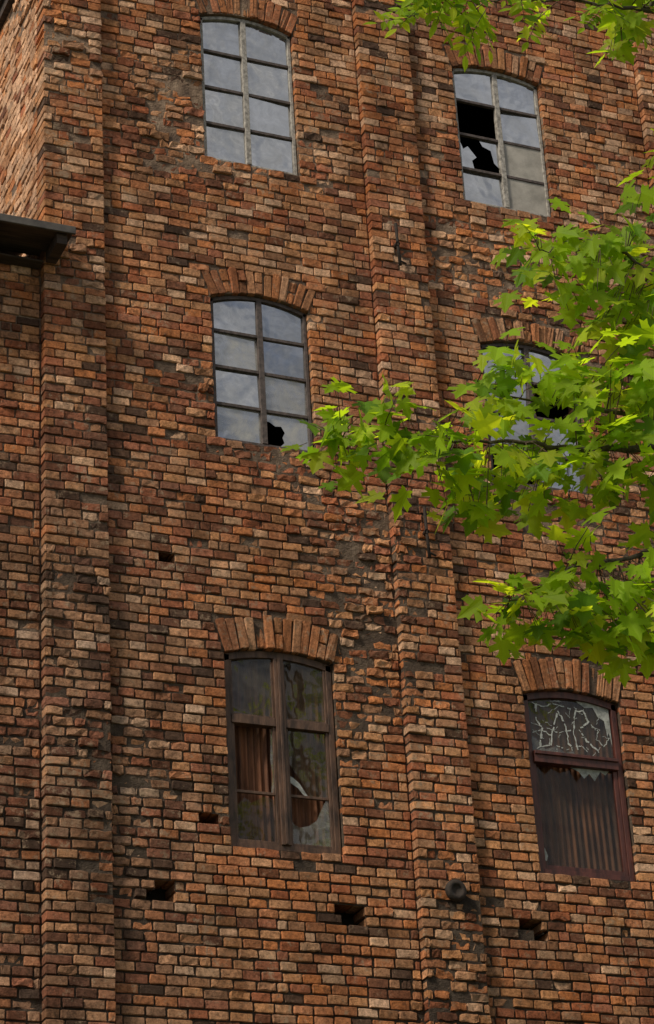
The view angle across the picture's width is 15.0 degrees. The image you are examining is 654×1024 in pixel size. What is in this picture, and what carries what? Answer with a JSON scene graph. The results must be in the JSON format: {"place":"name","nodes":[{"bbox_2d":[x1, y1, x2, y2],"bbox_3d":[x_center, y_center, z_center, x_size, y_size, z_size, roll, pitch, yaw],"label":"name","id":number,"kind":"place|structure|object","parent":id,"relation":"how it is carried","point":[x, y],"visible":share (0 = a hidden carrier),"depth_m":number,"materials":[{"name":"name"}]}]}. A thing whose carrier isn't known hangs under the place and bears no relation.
{"place":"outdoors","nodes":[
{"label":"outdoors","id":0,"kind":"place"},
{"bbox_2d":[0,250,21,255],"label":"annex roof sheet","id":1,"kind":"object","parent":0,"point":[9,252],"visible":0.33,"depth_m":25.32,"materials":[{"name":"black metal"}]},
{"bbox_2d":[0,264,39,1023],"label":"annex wall bricks","id":2,"kind":"object","parent":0,"point":[29,475],"visible":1,"depth_m":22.74,"materials":[{"name":"brown brick"}]},
{"bbox_2d":[0,263,42,1023],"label":"annex mortar","id":3,"kind":"object","parent":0,"point":[36,1005],"visible":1,"depth_m":22.39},
{"bbox_2d":[0,222,71,268],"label":"annex eave timber","id":4,"kind":"object","parent":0,"point":[28,240],"visible":1,"depth_m":24.36,"materials":[{"name":"brown wood"}]},
{"bbox_2d":[0,213,75,234],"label":"annex fascia","id":5,"kind":"structure","parent":4,"relation":"attached to","point":[35,223],"depth_m":24.14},
{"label":"ground","id":6,"kind":"structure","parent":0,"visible":0},
{"bbox_2d":[0,0,653,1023],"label":"wall bricks","id":7,"kind":"object","parent":6,"relation":"on","point":[22,152],"depth_m":24.38,"materials":[{"name":"brown brick"}]},
{"bbox_2d":[0,0,14,29],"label":"side ledge","id":8,"kind":"object","parent":7,"relation":"attached to","point":[6,6],"depth_m":27.45,"materials":[{"name":"brown brick"}]},
{"bbox_2d":[267,422,284,445],"bbox_3d":[-1.202,-0.852,26.281,1.760,2.850,2.296,8,-29,-21],"label":"room interior","id":9,"kind":"object","parent":7,"relation":"attached to","point":[275,436],"depth_m":27.08,"materials":[{"name":"black"}]},
{"bbox_2d":[393,223,406,265],"bbox_3d":[0.765,-2.821,26.343,0.109,0.521,0.090,8,-29,-21],"label":"iron wall anchor","id":10,"kind":"object","parent":7,"relation":"attached to","point":[397,247],"visible":1,"depth_m":26.31,"materials":[{"name":"black metal"}]},
{"bbox_2d":[422,506,435,557],"bbox_3d":[1.011,0.211,24.824,0.109,0.561,0.090,8,-29,-21],"label":"iron wall anchor","id":11,"kind":"object","parent":7,"relation":"attached to","point":[426,534],"visible":1,"depth_m":24.78,"materials":[{"name":"grey metal"}]},
{"bbox_2d":[445,879,466,901],"bbox_3d":[1.203,3.514,23.123,0.210,0.210,0.052,8,-29,-21],"label":"flue cap","id":12,"kind":"object","parent":7,"relation":"attached to","point":[455,890],"visible":1,"depth_m":23.10,"materials":[{"name":"metal"}]},
{"bbox_2d":[456,102,498,172],"bbox_3d":[1.399,-3.597,28.988,1.790,3.004,2.296,8,-29,-21],"label":"room interior","id":13,"kind":"object","parent":7,"relation":"attached to","point":[475,120],"depth_m":30.22,"materials":[{"name":"black"}]},
{"bbox_2d":[492,387,568,484],"bbox_3d":[1.638,-0.444,27.400,1.840,2.840,2.296,8,-29,-21],"label":"room interior","id":14,"kind":"object","parent":7,"relation":"attached to","point":[555,412],"depth_m":27.91,"materials":[{"name":"black"}]},
{"bbox_2d":[2,0,653,1023],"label":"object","id":15,"kind":"object","parent":6,"relation":"on","point":[350,548],"visible":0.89,"depth_m":23.99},
{"bbox_2d":[146,821,535,940],"bbox_3d":[0.038,2.328,23.747,4.145,3.712,0.001,8,-29,-21],"label":"hole backing","id":16,"kind":"object","parent":15,"relation":"attached to","point":[158,894],"visible":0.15,"depth_m":22.45,"materials":[{"name":"black"}]},
{"bbox_2d":[280,0,653,687],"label":"maple tree","id":17,"kind":"object","parent":6,"relation":"on","point":[586,612],"visible":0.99,"depth_m":13.43,"materials":[{"name":"green plant"}]},
{"bbox_2d":[362,0,653,72],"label":"maple tree","id":18,"kind":"object","parent":6,"relation":"on","point":[422,8],"visible":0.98,"depth_m":14.62,"materials":[{"name":"green plant"}]},
{"bbox_3d":[-0.812,-3.612,26.284,1.054,0.040,0.130,8,-29,-21],"label":"sill bed","id":19,"kind":"object","parent":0,"visible":0},
{"bbox_2d":[200,16,296,174],"bbox_3d":[-0.857,-4.492,26.717,1.052,1.951,0.063,8,-29,-21],"label":"frame","id":20,"kind":"object","parent":19,"relation":"on","point":[242,23],"visible":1,"depth_m":26.77,"materials":[{"name":"grey wood"}]},
{"bbox_2d":[202,21,292,172],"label":"glass panes","id":21,"kind":"object","parent":20,"relation":"attached to","point":[265,115],"visible":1,"depth_m":26.71,"materials":[{"name":"grey glass"}]},
{"bbox_2d":[203,48,291,140],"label":"glazing bars","id":22,"kind":"object","parent":20,"relation":"attached to","point":[278,101],"visible":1,"depth_m":26.69,"materials":[{"name":"metal"}]},
{"bbox_3d":[1.973,-3.301,27.430,1.084,0.040,0.130,8,-29,-21],"label":"sill bed","id":23,"kind":"object","parent":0,"visible":0},
{"bbox_2d":[452,68,550,216],"bbox_3d":[1.929,-4.152,27.847,1.082,1.885,0.063,8,-29,-21],"label":"frame","id":24,"kind":"object","parent":23,"relation":"on","point":[498,133],"visible":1,"depth_m":27.93,"materials":[{"name":"grey wood"}]},
{"bbox_2d":[454,73,539,206],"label":"glass panes","id":25,"kind":"object","parent":24,"relation":"attached to","point":[518,129],"visible":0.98,"depth_m":28.04,"materials":[{"name":"grey glass"}]},
{"bbox_2d":[456,98,543,184],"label":"glazing bars","id":26,"kind":"object","parent":24,"relation":"attached to","point":[476,137],"visible":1,"depth_m":27.81,"materials":[{"name":"metal"}]},
{"bbox_2d":[503,143,546,214],"bbox_3d":[2.204,-3.703,27.729,0.474,0.942,0.008,8,-29,-21],"label":"board","id":27,"kind":"object","parent":24,"relation":"attached to","point":[522,162],"visible":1,"depth_m":27.73,"materials":[{"name":"grey wood"}]},
{"bbox_3d":[-0.633,-0.624,24.757,1.054,0.040,0.130,8,-29,-21],"label":"sill bed","id":28,"kind":"object","parent":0,"visible":0},
{"bbox_2d":[210,296,312,451],"bbox_3d":[-0.673,-1.411,25.142,1.052,1.741,0.063,8,-29,-21],"label":"frame","id":29,"kind":"object","parent":28,"relation":"on","point":[261,376],"visible":0.82,"depth_m":25.20,"materials":[{"name":"metal"}]},
{"bbox_2d":[213,301,304,407],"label":"glass panes","id":30,"kind":"object","parent":29,"relation":"attached to","point":[234,387],"visible":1,"depth_m":25.33,"materials":[{"name":"grey glass"}]},
{"bbox_2d":[214,328,307,419],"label":"glazing bars","id":31,"kind":"object","parent":29,"relation":"attached to","point":[247,371],"visible":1,"depth_m":25.09,"materials":[{"name":"metal"}]},
{"bbox_2d":[214,332,308,449],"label":"dusty panes","id":32,"kind":"object","parent":29,"relation":"attached to","point":[286,396],"visible":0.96,"depth_m":25.05,"materials":[{"name":"grey glass"}]},
{"bbox_3d":[2.207,-0.221,25.879,1.134,0.040,0.130,8,-29,-21],"label":"sill bed","id":33,"kind":"object","parent":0,"visible":0},
{"bbox_2d":[480,343,587,494],"bbox_3d":[2.167,-1.003,26.262,1.132,1.731,0.063,8,-29,-21],"label":"frame","id":34,"kind":"object","parent":33,"relation":"on","point":[525,349],"visible":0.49,"depth_m":26.46,"materials":[{"name":"metal"}]},
{"bbox_2d":[491,378,567,460],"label":"glazing bars","id":35,"kind":"object","parent":34,"relation":"attached to","point":[538,418],"visible":0.13,"depth_m":26.28,"materials":[{"name":"metal"}]},
{"bbox_2d":[482,348,583,491],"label":"glass panes","id":36,"kind":"object","parent":34,"relation":"attached to","point":[521,427],"visible":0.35,"depth_m":26.29,"materials":[{"name":"grey glass"}]},
{"bbox_3d":[-0.385,3.135,22.847,1.104,0.040,0.130,8,-29,-21],"label":"sill bed","id":37,"kind":"object","parent":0,"visible":0},
{"bbox_2d":[224,651,341,855],"bbox_3d":[-0.433,2.236,23.291,1.102,1.995,0.119,8,-29,-21],"label":"frame","id":38,"kind":"object","parent":37,"relation":"on","point":[279,723],"visible":1,"depth_m":23.28,"materials":[{"name":"brown wood"}]},
{"bbox_2d":[231,661,329,845],"bbox_3d":[-0.476,2.284,23.383,1.030,1.958,0.048,8,-29,-21],"label":"glass pane","id":39,"kind":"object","parent":38,"relation":"attached to","point":[253,746],"visible":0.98,"depth_m":23.41,"materials":[{"name":"grey glass"}]},
{"bbox_2d":[290,776,306,795],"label":"whitened remnants","id":40,"kind":"object","parent":38,"relation":"attached to","point":[293,781],"visible":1,"depth_m":23.20,"materials":[{"name":"white glass"}]},
{"bbox_2d":[270,729,330,846],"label":"glass shards","id":41,"kind":"object","parent":38,"relation":"attached to","point":[317,827],"visible":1,"depth_m":23.12,"materials":[{"name":"grey glass"}]},
{"bbox_3d":[2.496,3.544,23.985,1.054,0.040,0.130,8,-29,-21],"label":"sill bed","id":42,"kind":"object","parent":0,"visible":0},
{"bbox_2d":[523,691,635,881],"bbox_3d":[2.453,2.669,24.409,1.052,1.935,0.135,8,-29,-21],"label":"frame","id":43,"kind":"object","parent":42,"relation":"on","point":[613,766],"visible":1,"depth_m":24.43,"materials":[{"name":"brown wood"}]},
{"bbox_2d":[531,701,608,755],"bbox_3d":[2.414,2.143,24.680,0.871,0.579,0.003,8,-29,-21],"label":"painted scrawl","id":44,"kind":"object","parent":43,"relation":"attached to","point":[553,729],"visible":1,"depth_m":24.66,"materials":[{"name":"white paint"}]},
{"bbox_2d":[528,701,621,871],"bbox_3d":[2.407,2.719,24.505,0.999,1.898,0.048,8,-29,-21],"label":"corrugated sheet","id":45,"kind":"object","parent":43,"relation":"attached to","point":[579,823],"visible":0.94,"depth_m":24.48,"materials":[{"name":"brown metal"}]},
{"bbox_2d":[544,702,611,860],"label":"whitened remnants","id":46,"kind":"object","parent":43,"relation":"attached to","point":[599,711],"visible":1,"depth_m":24.86,"materials":[{"name":"grey glass"}]}
]}

